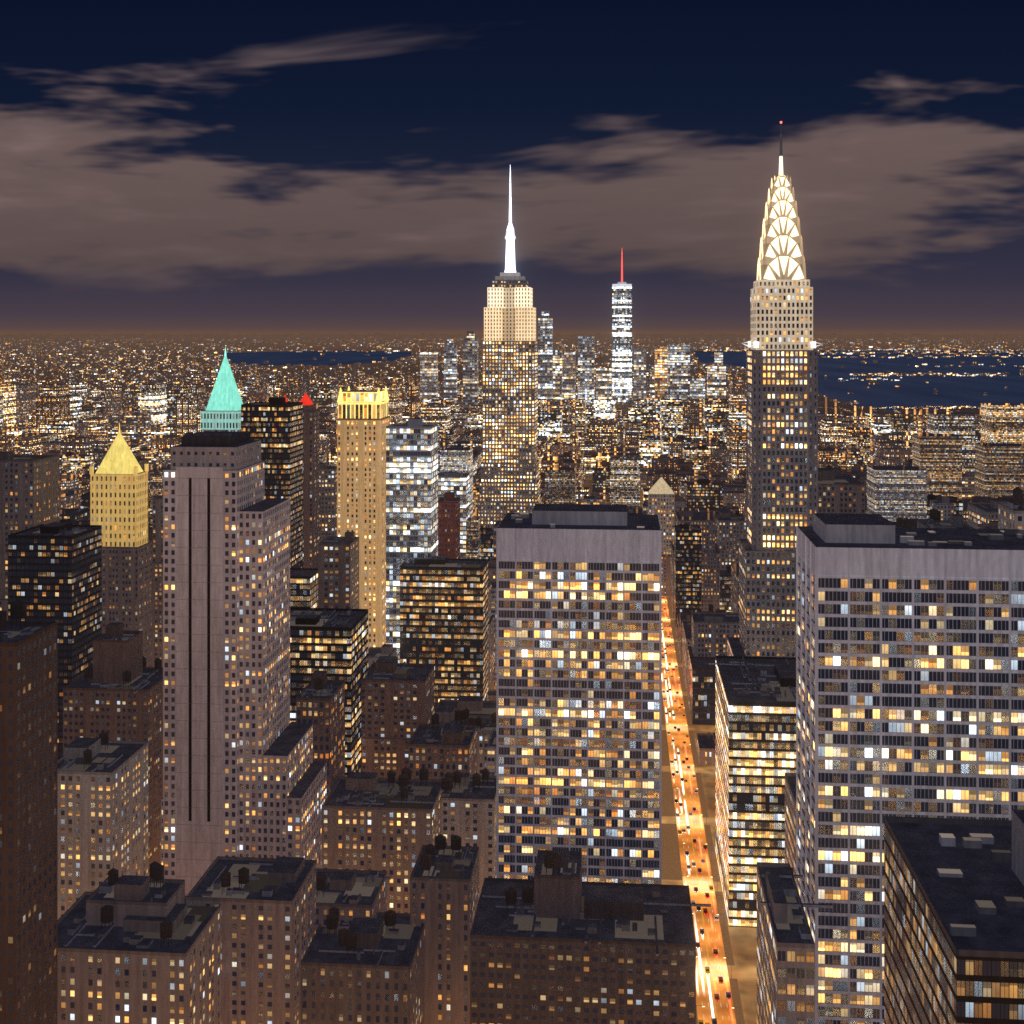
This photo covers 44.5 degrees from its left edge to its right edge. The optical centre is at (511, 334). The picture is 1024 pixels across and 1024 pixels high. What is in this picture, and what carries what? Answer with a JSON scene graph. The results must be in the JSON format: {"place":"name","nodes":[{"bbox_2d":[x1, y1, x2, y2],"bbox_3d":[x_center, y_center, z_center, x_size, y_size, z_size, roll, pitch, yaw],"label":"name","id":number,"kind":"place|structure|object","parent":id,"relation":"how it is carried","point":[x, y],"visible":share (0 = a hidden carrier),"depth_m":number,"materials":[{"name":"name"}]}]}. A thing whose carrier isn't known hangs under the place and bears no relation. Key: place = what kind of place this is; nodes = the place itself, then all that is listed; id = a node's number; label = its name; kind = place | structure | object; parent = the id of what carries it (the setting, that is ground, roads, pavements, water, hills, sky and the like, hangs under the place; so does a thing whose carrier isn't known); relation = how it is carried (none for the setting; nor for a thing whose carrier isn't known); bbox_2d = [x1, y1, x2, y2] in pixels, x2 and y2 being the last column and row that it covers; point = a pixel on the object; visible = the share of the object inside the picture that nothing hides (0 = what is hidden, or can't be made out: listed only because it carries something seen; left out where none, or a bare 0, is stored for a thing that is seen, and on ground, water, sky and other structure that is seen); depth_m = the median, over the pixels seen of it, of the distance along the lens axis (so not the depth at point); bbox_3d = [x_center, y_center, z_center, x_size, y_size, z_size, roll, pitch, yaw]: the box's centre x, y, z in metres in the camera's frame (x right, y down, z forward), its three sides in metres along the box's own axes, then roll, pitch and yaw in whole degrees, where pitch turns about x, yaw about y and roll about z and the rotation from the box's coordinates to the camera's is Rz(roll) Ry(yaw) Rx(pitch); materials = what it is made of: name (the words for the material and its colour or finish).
{"place":"outdoors","nodes":[
{"label":"outdoors","id":0,"kind":"place"},
{"bbox_2d":[221,350,411,365],"bbox_3d":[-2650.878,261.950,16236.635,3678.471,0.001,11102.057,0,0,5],"label":"water","id":1,"kind":"structure","parent":0,"point":[293,358],"depth_m":14553.15,"materials":[{"name":"blue liquid"}]},
{"bbox_2d":[2,340,1019,1023],"bbox_3d":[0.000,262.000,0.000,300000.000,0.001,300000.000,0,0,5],"label":"ground","id":2,"kind":"structure","parent":0,"point":[744,952],"depth_m":743.47,"materials":[{"name":"asphalt"}]},
{"bbox_2d":[161,431,326,895],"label":"limestone tower","id":3,"kind":"structure","parent":2,"relation":"on","point":[244,774],"depth_m":519.66,"materials":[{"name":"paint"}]},
{"bbox_2d":[0,384,980,482],"bbox_3d":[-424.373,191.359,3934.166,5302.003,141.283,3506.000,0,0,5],"label":"city blocks","id":4,"kind":"structure","parent":2,"relation":"on","point":[75,426],"depth_m":2989.04,"materials":[{"name":"paint"}]},
{"bbox_2d":[478,167,541,528],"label":"skyscraper","id":5,"kind":"structure","parent":2,"relation":"on","point":[509,482],"depth_m":1308.81,"materials":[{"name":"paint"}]},
{"bbox_2d":[0,311,1023,1023],"bbox_3d":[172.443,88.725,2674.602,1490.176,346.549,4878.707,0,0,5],"label":"buildings","id":6,"kind":"structure","parent":2,"relation":"on","point":[402,905],"depth_m":538.82,"materials":[{"name":"paint"}]},
{"bbox_2d":[0,431,1023,775],"bbox_3d":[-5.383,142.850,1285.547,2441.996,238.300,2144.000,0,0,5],"label":"buildings","id":7,"kind":"structure","parent":2,"relation":"on","point":[710,517],"depth_m":1110.16,"materials":[{"name":"paint"}]},
{"bbox_2d":[0,333,1023,397],"bbox_3d":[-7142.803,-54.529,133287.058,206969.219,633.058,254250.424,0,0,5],"label":"distant city lights","id":8,"kind":"object","parent":2,"relation":"on","point":[26,358],"visible":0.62,"depth_m":19331.67,"materials":[{"name":"paint"}]},
{"bbox_2d":[496,504,661,883],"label":"office slab","id":9,"kind":"structure","parent":2,"relation":"on","point":[578,677],"depth_m":489.96,"materials":[{"name":"paint"}]},
{"bbox_2d":[612,256,631,401],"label":"skyscraper","id":10,"kind":"structure","parent":2,"relation":"on","point":[621,341],"depth_m":3970.94,"materials":[{"name":"glass"}]},
{"bbox_2d":[236,348,1023,408],"bbox_3d":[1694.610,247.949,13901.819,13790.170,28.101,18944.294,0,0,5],"label":"distant city lights","id":11,"kind":"object","parent":2,"relation":"on","point":[913,354],"visible":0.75,"depth_m":15744.20,"materials":[{"name":"paint"}]},
{"bbox_2d":[662,596,735,1023],"bbox_3d":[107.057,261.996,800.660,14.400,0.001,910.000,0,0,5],"label":"street","id":12,"kind":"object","parent":2,"relation":"on","point":[704,994],"visible":0.67,"depth_m":630.40,"materials":[{"name":"asphalt"}]},
{"bbox_2d":[662,595,730,1023],"bbox_3d":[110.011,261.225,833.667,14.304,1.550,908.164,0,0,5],"label":"cars","id":13,"kind":"object","parent":12,"relation":"on","point":[707,969],"visible":0.8,"depth_m":643.21,"materials":[{"name":"paint"}]},
{"bbox_2d":[662,601,739,1023],"bbox_3d":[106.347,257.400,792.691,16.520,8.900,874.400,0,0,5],"label":"street lamps","id":14,"kind":"object","parent":12,"relation":"on","point":[706,843],"visible":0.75,"depth_m":622.42,"materials":[{"name":"paint"}]},
{"bbox_2d":[662,601,744,1023],"bbox_3d":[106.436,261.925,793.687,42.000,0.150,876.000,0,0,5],"label":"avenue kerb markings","id":15,"kind":"object","parent":12,"relation":"on","point":[671,867],"visible":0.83,"depth_m":648.79,"materials":[{"name":"paint"}]},
{"bbox_2d":[727,121,821,656],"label":"skyscraper","id":16,"kind":"structure","parent":2,"relation":"on","point":[781,429],"depth_m":650.61,"materials":[{"name":"paint"}]},
{"bbox_2d":[796,513,1023,1023],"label":"office slab","id":17,"kind":"structure","parent":2,"relation":"on","point":[909,672],"depth_m":366.69,"materials":[{"name":"paint"}]},
{"bbox_2d":[0,0,1023,334],"label":"sky","id":18,"kind":"structure","parent":0,"point":[233,167],"materials":[{"name":"blue"}]},
{"bbox_2d":[693,350,1023,411],"bbox_3d":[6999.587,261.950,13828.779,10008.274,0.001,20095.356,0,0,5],"label":"water","id":19,"kind":"structure","parent":0,"point":[918,390],"depth_m":7527.40,"materials":[{"name":"blue liquid"}]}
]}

